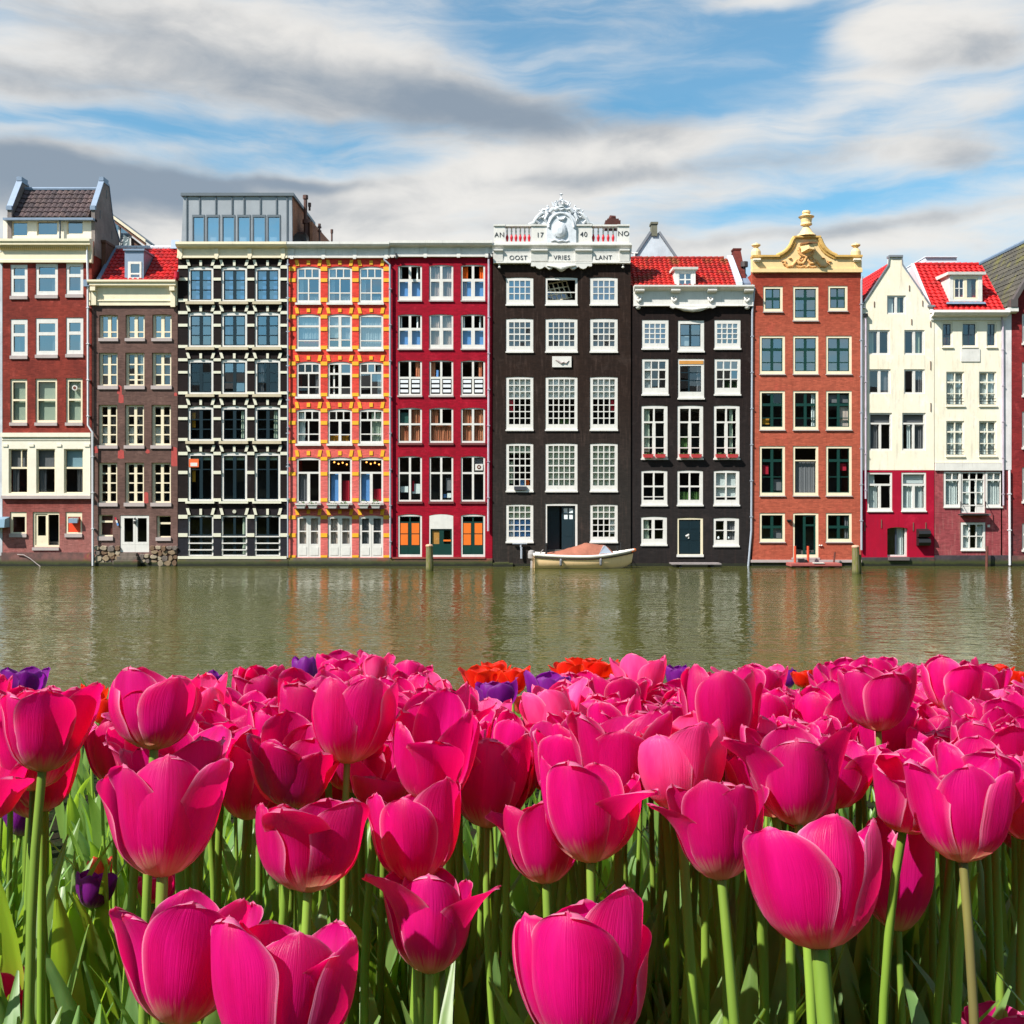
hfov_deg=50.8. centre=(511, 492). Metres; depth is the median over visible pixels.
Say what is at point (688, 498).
window
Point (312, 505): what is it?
planter
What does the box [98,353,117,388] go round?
window
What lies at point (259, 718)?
tulip
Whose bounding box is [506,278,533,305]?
window
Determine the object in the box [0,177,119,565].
canal house
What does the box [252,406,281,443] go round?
window
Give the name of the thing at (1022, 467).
window
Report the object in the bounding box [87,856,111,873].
tulip
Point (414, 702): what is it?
tulip
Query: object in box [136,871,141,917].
tulip
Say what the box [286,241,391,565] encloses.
canal house
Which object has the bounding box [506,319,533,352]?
window
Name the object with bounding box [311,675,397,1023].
tulip
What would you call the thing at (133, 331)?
window
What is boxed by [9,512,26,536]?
window
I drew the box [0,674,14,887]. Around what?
tulip
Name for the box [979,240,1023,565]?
canal house
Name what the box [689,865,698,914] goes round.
tulip
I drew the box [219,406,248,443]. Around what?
window
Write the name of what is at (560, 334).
window
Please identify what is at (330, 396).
window
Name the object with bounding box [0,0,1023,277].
sky
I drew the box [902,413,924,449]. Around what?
window
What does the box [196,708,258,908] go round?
tulip
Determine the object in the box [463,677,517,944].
tulip
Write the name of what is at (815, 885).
tulip
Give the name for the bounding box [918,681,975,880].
tulip
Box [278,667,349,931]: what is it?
tulip
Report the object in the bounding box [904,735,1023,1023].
tulip
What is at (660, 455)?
planter
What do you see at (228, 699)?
tulip
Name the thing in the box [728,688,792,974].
tulip
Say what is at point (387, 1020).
tulip
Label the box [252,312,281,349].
window
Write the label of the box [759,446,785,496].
window
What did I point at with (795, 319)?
window
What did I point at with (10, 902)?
tulip
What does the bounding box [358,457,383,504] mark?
window
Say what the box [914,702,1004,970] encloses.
tulip
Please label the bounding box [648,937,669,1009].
tulip
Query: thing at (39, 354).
window
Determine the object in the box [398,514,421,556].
door
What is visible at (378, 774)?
tulip
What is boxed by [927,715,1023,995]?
tulip
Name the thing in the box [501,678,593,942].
tulip
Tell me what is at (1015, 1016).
tulip
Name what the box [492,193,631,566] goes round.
canal house
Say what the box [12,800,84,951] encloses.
tulip
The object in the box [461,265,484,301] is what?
window
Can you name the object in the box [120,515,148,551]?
door
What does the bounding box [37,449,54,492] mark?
window
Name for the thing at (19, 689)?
tulip
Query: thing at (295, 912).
tulip
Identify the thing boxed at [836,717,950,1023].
tulip
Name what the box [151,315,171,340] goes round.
window
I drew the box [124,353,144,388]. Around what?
window
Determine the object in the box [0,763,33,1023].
tulip
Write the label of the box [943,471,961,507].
window
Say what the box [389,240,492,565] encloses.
canal house
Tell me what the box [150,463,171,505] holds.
window
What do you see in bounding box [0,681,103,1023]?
tulip
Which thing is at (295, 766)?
tulip
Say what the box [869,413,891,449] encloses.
window
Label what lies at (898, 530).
window
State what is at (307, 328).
window
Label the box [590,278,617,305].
window
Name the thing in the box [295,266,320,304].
window
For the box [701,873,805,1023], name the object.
tulip stem
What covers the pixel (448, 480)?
window
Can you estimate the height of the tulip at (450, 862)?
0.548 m
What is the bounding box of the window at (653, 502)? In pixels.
[641,470,667,505]
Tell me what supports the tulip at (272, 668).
on the bank
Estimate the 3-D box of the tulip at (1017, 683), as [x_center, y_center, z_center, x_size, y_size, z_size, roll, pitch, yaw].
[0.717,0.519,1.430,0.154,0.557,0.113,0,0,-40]
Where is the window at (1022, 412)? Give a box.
[1022,412,1023,448]
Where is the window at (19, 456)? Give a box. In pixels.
[9,449,27,492]
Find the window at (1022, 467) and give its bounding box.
[1022,467,1023,502]
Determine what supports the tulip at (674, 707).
on the bank
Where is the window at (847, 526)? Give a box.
[826,513,852,542]
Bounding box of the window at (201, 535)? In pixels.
[188,515,212,555]
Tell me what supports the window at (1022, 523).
in the canal house at (1004, 269)
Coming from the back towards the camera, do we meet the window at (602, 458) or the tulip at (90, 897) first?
the window at (602, 458)
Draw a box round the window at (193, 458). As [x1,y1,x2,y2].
[185,452,214,502]
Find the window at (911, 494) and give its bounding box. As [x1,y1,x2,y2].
[901,472,926,511]
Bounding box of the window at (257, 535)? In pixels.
[255,515,279,555]
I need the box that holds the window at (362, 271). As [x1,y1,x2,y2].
[358,266,383,304]
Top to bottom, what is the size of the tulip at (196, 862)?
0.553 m
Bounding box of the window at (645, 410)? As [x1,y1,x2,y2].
[641,405,667,459]
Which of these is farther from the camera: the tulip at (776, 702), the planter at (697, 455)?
the planter at (697, 455)
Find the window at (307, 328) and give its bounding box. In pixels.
[295,314,320,350]
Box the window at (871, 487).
[867,472,892,511]
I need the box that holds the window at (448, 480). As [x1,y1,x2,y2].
[428,456,453,503]
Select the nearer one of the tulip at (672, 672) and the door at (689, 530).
the tulip at (672, 672)
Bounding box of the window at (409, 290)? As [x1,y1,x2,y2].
[398,265,421,301]
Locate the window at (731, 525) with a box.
[713,518,739,546]
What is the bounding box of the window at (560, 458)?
[545,443,577,491]
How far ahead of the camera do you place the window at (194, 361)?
56.90 m
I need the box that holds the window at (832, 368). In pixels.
[826,336,852,374]
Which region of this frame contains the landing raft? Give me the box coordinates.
[786,546,841,567]
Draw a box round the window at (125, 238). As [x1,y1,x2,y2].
[115,223,131,245]
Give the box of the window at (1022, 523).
[1022,523,1023,551]
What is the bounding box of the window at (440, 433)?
[429,408,453,444]
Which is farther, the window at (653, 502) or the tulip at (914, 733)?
the window at (653, 502)
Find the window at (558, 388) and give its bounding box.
[545,377,577,430]
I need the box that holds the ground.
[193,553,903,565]
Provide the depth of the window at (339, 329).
56.95 m
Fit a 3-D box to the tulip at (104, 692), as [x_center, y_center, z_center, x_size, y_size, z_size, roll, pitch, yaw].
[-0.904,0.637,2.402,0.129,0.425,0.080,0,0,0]
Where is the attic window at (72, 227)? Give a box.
[67,222,82,233]
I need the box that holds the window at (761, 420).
[759,391,785,430]
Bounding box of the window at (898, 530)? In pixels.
[887,527,906,556]
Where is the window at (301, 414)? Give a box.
[295,409,320,445]
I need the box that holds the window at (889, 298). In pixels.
[887,296,905,313]
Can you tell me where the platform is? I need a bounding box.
[669,562,720,566]
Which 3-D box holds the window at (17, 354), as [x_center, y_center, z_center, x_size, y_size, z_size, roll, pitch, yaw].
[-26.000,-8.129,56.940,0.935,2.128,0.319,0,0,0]
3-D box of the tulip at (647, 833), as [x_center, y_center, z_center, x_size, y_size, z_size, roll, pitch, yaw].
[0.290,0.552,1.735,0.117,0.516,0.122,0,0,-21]
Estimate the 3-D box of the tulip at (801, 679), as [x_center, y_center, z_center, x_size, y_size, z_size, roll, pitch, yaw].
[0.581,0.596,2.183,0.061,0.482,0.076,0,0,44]
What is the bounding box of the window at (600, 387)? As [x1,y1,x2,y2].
[590,377,617,430]
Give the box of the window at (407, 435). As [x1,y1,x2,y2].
[397,408,421,444]
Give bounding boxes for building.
[113,215,155,245]
[631,222,677,256]
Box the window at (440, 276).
[429,265,452,301]
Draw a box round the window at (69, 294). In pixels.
[65,263,83,297]
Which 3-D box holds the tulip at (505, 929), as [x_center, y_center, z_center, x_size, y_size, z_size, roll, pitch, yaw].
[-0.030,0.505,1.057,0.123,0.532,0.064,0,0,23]
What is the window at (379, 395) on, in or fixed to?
in the canal house at (340, 361)
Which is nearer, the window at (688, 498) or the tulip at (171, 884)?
the tulip at (171, 884)
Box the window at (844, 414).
[826,391,852,430]
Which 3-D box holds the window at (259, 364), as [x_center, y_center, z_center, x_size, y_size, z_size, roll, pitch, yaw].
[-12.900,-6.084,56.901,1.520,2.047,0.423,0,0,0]
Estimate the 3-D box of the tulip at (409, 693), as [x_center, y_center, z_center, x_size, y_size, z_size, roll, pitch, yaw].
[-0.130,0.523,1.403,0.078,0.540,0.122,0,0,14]
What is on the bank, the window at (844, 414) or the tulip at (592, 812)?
the tulip at (592, 812)
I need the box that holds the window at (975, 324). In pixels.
[961,323,977,347]
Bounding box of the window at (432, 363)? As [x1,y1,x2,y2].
[429,360,453,396]
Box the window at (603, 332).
[590,319,617,352]
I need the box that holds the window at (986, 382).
[978,372,997,406]
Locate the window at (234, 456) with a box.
[219,452,248,502]
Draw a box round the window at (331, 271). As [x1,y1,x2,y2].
[326,266,352,304]
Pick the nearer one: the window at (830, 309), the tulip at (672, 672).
the tulip at (672, 672)
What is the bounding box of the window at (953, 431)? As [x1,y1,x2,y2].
[946,421,964,456]
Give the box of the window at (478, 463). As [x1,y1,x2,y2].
[460,456,485,503]
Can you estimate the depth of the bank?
2.74 m
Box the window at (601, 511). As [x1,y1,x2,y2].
[590,504,617,542]
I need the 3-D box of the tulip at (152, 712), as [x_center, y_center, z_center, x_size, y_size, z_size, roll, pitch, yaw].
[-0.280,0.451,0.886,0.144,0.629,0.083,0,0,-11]
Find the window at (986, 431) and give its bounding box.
[978,421,997,456]
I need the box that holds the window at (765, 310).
[763,286,782,312]
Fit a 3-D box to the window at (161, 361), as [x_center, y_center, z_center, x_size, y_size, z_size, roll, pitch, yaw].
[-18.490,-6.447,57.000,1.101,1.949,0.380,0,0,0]
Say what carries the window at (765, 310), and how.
in the canal house at (808, 398)
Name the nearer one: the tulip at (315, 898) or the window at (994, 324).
the tulip at (315, 898)
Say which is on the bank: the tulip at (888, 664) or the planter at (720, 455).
the tulip at (888, 664)
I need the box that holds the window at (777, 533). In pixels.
[759,513,785,542]
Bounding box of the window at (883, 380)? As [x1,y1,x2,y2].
[869,369,889,393]
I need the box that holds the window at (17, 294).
[10,265,27,298]
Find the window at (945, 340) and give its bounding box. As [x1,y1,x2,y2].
[942,323,953,347]
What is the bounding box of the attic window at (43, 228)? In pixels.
[37,222,57,234]
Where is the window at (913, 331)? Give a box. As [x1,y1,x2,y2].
[904,330,923,354]
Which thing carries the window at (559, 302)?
in the canal house at (561, 380)
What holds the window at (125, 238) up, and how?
in the building at (126, 232)
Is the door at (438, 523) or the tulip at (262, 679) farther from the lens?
the door at (438, 523)
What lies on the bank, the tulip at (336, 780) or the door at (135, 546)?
the tulip at (336, 780)
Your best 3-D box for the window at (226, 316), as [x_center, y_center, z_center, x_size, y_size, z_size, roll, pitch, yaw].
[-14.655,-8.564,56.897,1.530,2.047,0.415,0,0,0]
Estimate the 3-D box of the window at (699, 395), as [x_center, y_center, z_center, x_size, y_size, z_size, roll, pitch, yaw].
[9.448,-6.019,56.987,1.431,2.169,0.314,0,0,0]
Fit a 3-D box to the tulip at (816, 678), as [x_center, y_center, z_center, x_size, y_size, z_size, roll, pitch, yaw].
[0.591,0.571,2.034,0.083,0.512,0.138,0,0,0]
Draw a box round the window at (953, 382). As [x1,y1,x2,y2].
[946,372,964,406]
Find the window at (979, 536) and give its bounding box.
[960,522,984,550]
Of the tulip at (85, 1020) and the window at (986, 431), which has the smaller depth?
the tulip at (85, 1020)
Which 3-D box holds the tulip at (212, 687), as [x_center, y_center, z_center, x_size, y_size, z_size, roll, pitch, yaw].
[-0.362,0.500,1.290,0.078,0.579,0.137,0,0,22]
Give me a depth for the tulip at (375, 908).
1.48 m
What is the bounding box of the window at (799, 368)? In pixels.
[793,336,818,374]
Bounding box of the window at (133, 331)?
[125,315,144,340]
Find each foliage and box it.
[0,672,1023,1023]
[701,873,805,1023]
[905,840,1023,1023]
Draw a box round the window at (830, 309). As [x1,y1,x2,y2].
[828,286,847,311]
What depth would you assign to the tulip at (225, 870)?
1.74 m
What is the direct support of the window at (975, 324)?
in the canal house at (970, 316)
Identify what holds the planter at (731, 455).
on the canal house at (692, 336)
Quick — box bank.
[49,715,873,875]
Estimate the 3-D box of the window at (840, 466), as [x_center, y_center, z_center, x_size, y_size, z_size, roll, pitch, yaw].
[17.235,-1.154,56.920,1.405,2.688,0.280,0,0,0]
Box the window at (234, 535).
[222,515,246,555]
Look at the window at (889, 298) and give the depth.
56.97 m
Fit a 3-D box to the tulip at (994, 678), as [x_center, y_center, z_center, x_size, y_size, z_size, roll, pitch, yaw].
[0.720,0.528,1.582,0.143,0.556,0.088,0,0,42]
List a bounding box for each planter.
[295,501,305,507]
[307,501,317,507]
[327,501,337,507]
[339,501,348,507]
[358,499,368,507]
[370,500,380,507]
[643,453,653,457]
[655,453,665,457]
[679,453,689,457]
[691,453,701,457]
[715,453,725,457]
[727,453,738,457]
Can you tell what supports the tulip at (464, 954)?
on the bank
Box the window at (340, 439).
[326,409,352,445]
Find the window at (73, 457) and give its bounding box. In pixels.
[65,449,82,492]
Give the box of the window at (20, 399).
[9,379,26,425]
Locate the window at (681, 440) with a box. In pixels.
[677,405,703,459]
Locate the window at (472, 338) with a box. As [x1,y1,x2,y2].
[461,314,484,349]
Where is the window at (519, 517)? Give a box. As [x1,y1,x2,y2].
[506,504,533,542]
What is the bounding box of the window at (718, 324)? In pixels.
[714,320,740,349]
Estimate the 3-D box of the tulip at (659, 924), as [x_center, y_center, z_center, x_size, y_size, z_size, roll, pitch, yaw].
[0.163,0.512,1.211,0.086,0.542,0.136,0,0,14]
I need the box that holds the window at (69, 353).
[65,318,83,356]
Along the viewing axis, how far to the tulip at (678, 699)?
1.23 m
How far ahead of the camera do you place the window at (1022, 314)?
56.90 m
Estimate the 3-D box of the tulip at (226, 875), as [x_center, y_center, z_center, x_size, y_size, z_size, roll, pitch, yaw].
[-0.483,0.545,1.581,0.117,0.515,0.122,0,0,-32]
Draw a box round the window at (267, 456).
[252,452,281,502]
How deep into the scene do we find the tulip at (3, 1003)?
1.11 m
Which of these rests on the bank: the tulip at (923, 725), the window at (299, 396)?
the tulip at (923, 725)
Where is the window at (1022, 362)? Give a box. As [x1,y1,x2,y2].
[1022,362,1023,396]
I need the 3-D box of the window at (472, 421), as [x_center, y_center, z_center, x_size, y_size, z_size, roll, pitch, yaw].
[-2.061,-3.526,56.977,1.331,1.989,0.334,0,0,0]
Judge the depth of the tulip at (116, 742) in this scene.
1.00 m
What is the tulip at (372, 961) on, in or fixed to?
on the bank
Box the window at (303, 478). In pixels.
[295,457,320,504]
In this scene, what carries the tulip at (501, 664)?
on the bank
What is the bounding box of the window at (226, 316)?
[219,312,248,349]
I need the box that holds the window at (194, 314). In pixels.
[185,312,214,349]
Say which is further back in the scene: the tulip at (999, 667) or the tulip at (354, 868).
the tulip at (999, 667)
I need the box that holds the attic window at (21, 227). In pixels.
[12,222,27,235]
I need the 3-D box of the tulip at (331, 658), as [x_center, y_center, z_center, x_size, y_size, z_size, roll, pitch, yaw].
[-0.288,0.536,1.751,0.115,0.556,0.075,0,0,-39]
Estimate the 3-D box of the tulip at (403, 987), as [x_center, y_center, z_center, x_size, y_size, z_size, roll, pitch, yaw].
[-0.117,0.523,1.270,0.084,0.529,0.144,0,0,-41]
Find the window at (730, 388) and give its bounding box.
[714,359,740,395]
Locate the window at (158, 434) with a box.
[150,405,171,448]
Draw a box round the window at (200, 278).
[185,266,214,304]
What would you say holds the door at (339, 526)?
in the canal house at (340, 361)
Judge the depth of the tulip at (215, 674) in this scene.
2.83 m
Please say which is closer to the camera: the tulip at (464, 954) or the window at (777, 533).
the tulip at (464, 954)
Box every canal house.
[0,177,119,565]
[0,251,9,565]
[87,240,178,566]
[175,193,332,565]
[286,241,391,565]
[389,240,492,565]
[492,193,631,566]
[631,248,754,565]
[748,210,862,565]
[860,255,934,565]
[906,256,1018,566]
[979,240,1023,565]
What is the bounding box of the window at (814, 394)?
[793,391,818,430]
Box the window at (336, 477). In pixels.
[326,457,352,504]
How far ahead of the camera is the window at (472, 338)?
56.92 m
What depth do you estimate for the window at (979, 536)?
56.90 m
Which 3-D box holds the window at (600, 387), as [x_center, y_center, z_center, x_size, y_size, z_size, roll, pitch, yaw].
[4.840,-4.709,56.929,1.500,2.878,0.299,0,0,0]
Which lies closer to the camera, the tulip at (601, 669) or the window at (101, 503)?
the tulip at (601, 669)
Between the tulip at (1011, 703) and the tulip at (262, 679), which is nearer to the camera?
the tulip at (1011, 703)
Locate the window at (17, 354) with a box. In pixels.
[10,319,27,358]
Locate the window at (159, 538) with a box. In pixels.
[156,516,170,540]
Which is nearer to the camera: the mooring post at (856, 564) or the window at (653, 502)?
the mooring post at (856, 564)
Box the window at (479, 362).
[460,360,485,396]
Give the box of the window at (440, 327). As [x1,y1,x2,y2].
[429,314,452,349]
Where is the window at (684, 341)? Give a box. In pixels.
[677,321,704,352]
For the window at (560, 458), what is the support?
in the canal house at (561, 380)
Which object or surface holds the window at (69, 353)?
in the canal house at (50, 248)
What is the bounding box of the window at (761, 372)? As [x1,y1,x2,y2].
[759,336,785,374]
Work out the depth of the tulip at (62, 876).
1.65 m
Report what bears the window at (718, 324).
in the canal house at (692, 336)
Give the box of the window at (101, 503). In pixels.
[97,463,117,505]
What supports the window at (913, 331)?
in the canal house at (898, 421)
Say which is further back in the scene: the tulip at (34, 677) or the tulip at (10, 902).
the tulip at (34, 677)
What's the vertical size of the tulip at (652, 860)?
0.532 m
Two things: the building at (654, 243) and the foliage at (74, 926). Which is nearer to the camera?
the foliage at (74, 926)
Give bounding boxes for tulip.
[0,666,55,883]
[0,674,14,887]
[0,674,22,920]
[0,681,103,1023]
[0,685,49,911]
[0,705,79,1023]
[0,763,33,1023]
[0,817,2,858]
[0,910,113,1023]
[0,965,24,1020]
[2,812,25,924]
[8,892,22,929]
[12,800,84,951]
[16,685,60,925]
[19,750,120,1023]
[21,836,79,880]
[22,689,67,895]
[46,726,96,957]
[72,683,108,845]
[74,873,149,1023]
[75,869,117,978]
[83,724,231,1023]
[84,718,126,933]
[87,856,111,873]
[89,698,126,874]
[89,725,252,1023]
[96,754,232,1023]
[101,712,255,899]
[103,719,198,1023]
[108,666,201,1023]
[109,887,263,1023]
[127,864,129,899]
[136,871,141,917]
[137,874,174,1023]
[168,672,227,901]
[185,698,293,926]
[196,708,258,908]
[200,689,250,903]
[203,664,285,920]
[204,850,233,889]
[207,669,221,679]
[210,915,357,1023]
[214,818,242,906]
[220,696,277,923]
[221,838,239,899]
[222,744,276,898]
[222,855,266,917]
[226,687,272,901]
[233,664,277,914]
[234,817,264,920]
[244,709,339,925]
[246,701,280,916]
[247,735,302,931]
[255,797,369,934]
[255,851,255,880]
[263,867,327,904]
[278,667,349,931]
[287,889,330,927]
[292,656,317,676]
[293,890,296,930]
[297,808,318,913]
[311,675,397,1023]
[313,785,374,938]
[314,669,397,981]
[316,649,367,892]
[318,658,363,914]
[325,782,377,1021]
[330,734,390,1023]
[347,871,376,945]
[349,870,359,928]
[350,739,444,1023]
[350,912,406,1005]
[357,649,395,678]
[358,854,373,906]
[359,825,400,987]
[362,865,500,1023]
[366,776,460,1023]
[370,709,494,1023]
[371,871,388,929]
[373,845,466,986]
[376,861,391,1023]
[377,690,415,991]
[377,695,407,1023]
[379,673,427,693]
[385,660,432,678]
[385,690,456,964]
[390,681,470,1023]
[392,670,428,680]
[393,687,479,1021]
[398,692,484,1014]
[407,670,451,689]
[416,681,542,903]
[445,727,486,989]
[458,664,500,949]
[461,730,533,1023]
[463,660,510,868]
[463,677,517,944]
[471,670,570,950]
[473,720,494,1023]
[476,696,512,974]
[478,740,537,1023]
[485,708,539,1023]
[485,801,575,917]
[497,665,530,897]
[497,695,522,841]
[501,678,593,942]
[501,691,657,931]
[509,677,587,966]
[510,716,542,919]
[512,884,651,1023]
[524,661,584,889]
[529,720,600,911]
[536,783,576,904]
[540,757,660,902]
[545,712,611,901]
[550,720,570,913]
[560,670,596,881]
[562,689,640,886]
[565,657,601,664]
[565,708,672,890]
[570,700,645,925]
[582,658,644,901]
[588,674,669,962]
[599,699,683,1023]
[602,677,635,890]
[609,653,666,917]
[634,710,726,1023]
[641,700,682,1013]
[643,696,700,1017]
[643,826,689,864]
[645,672,757,1023]
[646,682,679,940]
[646,779,768,1023]
[647,688,714,989]
[647,879,805,1022]
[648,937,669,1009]
[651,864,735,1021]
[653,813,664,1023]
[656,678,680,902]
[661,862,681,1002]
[665,664,686,681]
[666,870,747,1023]
[670,823,680,1023]
[680,664,765,1023]
[682,714,823,1023]
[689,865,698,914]
[709,687,794,949]
[710,662,785,921]
[720,723,851,1023]
[725,715,797,1023]
[725,724,795,1023]
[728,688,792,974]
[732,877,768,922]
[738,663,787,826]
[742,812,882,1023]
[743,885,801,985]
[751,892,756,939]
[757,687,779,1000]
[759,679,853,1023]
[776,714,841,735]
[785,667,795,687]
[785,687,872,918]
[785,789,836,981]
[788,698,831,1023]
[789,709,858,1023]
[790,670,812,688]
[795,722,927,1023]
[807,664,825,686]
[816,655,873,823]
[830,799,861,1023]
[834,949,844,1023]
[835,667,888,828]
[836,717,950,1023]
[837,662,916,983]
[843,682,918,920]
[852,706,927,1023]
[854,779,873,1023]
[865,816,934,1023]
[869,656,899,671]
[869,716,1023,1018]
[872,663,935,853]
[872,746,937,1023]
[872,785,919,993]
[895,706,939,979]
[903,756,1014,1023]
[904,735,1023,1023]
[905,726,956,1023]
[911,689,958,954]
[912,734,1011,1023]
[913,682,975,926]
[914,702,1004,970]
[914,716,955,1023]
[917,673,921,682]
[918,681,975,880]
[919,702,947,938]
[921,654,985,949]
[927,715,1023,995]
[936,904,939,938]
[943,691,1013,1000]
[946,710,1011,935]
[959,660,1011,900]
[961,1000,1023,1023]
[969,691,1023,981]
[973,917,1004,966]
[979,686,1014,700]
[991,664,1014,867]
[1001,684,1023,903]
[1003,834,1010,847]
[1006,671,1023,866]
[1006,845,1011,892]
[1008,761,1023,839]
[1011,680,1023,687]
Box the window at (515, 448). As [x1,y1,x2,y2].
[506,443,533,491]
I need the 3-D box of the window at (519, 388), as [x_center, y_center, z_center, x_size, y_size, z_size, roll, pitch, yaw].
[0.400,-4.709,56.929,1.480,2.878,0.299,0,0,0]
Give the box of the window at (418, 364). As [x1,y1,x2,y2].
[397,360,421,396]
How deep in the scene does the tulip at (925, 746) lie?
1.01 m
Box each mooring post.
[426,544,432,570]
[851,545,861,573]
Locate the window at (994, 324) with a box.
[986,323,997,347]
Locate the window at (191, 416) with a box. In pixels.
[185,406,214,443]
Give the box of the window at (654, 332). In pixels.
[641,320,668,349]
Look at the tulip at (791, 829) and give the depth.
1.25 m
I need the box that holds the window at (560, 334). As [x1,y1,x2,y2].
[545,319,577,352]
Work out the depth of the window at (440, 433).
57.06 m
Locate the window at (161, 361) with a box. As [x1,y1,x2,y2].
[151,353,171,388]
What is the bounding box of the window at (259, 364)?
[252,359,281,396]
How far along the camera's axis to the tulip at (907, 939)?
1.26 m
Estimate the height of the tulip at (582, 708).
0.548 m
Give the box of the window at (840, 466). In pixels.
[826,446,852,496]
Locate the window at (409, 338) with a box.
[398,314,421,349]
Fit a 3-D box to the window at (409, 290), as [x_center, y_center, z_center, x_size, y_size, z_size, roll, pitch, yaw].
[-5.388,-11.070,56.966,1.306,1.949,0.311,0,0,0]
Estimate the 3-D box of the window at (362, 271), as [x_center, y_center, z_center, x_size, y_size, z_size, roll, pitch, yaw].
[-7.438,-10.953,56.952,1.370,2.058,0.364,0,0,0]
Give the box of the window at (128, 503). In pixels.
[124,463,144,505]
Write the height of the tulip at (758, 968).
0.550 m
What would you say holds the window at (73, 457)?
in the canal house at (50, 248)
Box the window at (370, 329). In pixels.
[358,314,383,350]
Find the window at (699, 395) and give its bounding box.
[677,359,704,399]
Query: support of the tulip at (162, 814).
on the bank
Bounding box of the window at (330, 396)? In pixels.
[326,362,352,398]
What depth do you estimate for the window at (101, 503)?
57.01 m
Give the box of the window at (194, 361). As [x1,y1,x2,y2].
[185,359,214,396]
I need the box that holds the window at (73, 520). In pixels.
[64,512,81,536]
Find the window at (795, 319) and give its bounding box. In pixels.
[793,286,818,321]
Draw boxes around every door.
[33,512,58,546]
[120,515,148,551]
[297,515,319,556]
[328,515,351,556]
[359,515,382,556]
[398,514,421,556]
[429,514,452,556]
[461,514,484,556]
[545,503,576,549]
[677,518,702,553]
[793,513,817,556]
[961,472,984,512]
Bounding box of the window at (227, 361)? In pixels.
[219,359,248,396]
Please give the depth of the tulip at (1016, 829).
0.92 m
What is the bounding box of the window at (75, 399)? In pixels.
[65,378,82,425]
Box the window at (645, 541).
[640,517,667,545]
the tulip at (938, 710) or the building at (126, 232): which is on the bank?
the tulip at (938, 710)
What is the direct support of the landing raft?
on the water
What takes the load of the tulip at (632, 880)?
on the bank
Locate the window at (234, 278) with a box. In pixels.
[219,266,248,304]
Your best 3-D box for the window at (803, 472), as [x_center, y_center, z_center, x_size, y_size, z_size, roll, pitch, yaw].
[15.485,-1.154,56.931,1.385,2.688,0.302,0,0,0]
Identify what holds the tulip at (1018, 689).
on the bank
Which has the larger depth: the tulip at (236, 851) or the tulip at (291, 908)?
the tulip at (236, 851)
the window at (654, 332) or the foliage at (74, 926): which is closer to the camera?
the foliage at (74, 926)
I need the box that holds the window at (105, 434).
[97,405,117,448]
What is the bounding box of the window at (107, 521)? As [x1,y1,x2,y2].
[97,515,112,540]
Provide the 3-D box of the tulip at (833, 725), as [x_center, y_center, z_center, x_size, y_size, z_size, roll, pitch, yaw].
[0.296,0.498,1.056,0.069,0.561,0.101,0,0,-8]
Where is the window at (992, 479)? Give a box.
[985,472,1002,507]
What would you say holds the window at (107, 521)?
in the canal house at (133, 296)
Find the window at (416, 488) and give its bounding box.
[397,456,422,503]
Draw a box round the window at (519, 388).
[506,377,533,430]
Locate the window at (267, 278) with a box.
[252,266,281,304]
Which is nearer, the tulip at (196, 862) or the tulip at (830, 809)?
the tulip at (830, 809)
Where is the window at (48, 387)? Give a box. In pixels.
[34,379,56,425]
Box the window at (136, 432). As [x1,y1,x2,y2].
[124,405,144,448]
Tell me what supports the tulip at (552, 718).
on the bank
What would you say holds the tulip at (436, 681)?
on the bank
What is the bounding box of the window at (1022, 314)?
[1022,314,1023,344]
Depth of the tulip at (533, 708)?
1.21 m
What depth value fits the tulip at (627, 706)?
1.18 m
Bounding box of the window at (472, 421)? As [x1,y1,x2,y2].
[460,408,485,444]
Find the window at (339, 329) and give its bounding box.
[326,314,352,350]
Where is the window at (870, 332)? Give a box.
[868,330,889,354]
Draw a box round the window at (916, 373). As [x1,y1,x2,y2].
[904,369,923,393]
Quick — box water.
[0,566,1023,698]
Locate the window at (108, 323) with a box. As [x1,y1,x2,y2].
[98,315,118,340]
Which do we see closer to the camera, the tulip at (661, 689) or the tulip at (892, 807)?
the tulip at (892, 807)
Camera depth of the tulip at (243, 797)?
1.07 m
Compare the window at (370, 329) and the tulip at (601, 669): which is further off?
the window at (370, 329)
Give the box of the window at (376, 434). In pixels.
[358,409,383,445]
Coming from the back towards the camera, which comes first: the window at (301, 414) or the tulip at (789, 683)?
the window at (301, 414)
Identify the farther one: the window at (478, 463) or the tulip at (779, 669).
the window at (478, 463)
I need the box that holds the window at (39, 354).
[35,318,57,357]
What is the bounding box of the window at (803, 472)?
[793,446,818,496]
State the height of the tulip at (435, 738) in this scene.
0.601 m
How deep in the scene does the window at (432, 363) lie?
56.92 m
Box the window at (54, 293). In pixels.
[35,264,57,297]
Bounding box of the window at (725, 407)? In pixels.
[713,405,739,459]
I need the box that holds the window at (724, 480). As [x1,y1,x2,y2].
[713,470,739,505]
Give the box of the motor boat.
[528,542,635,568]
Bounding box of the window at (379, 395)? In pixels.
[358,362,383,398]
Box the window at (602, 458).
[590,443,617,491]
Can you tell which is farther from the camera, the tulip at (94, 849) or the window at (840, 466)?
the window at (840, 466)
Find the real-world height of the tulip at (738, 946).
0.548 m
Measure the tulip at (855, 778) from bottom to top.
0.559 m
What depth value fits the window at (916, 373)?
56.95 m
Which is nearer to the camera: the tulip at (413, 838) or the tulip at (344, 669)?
the tulip at (413, 838)
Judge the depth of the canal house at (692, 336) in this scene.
56.90 m
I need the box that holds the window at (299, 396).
[295,362,320,398]
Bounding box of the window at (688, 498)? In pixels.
[677,470,703,505]
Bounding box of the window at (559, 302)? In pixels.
[545,278,577,305]
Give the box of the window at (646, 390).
[641,359,668,395]

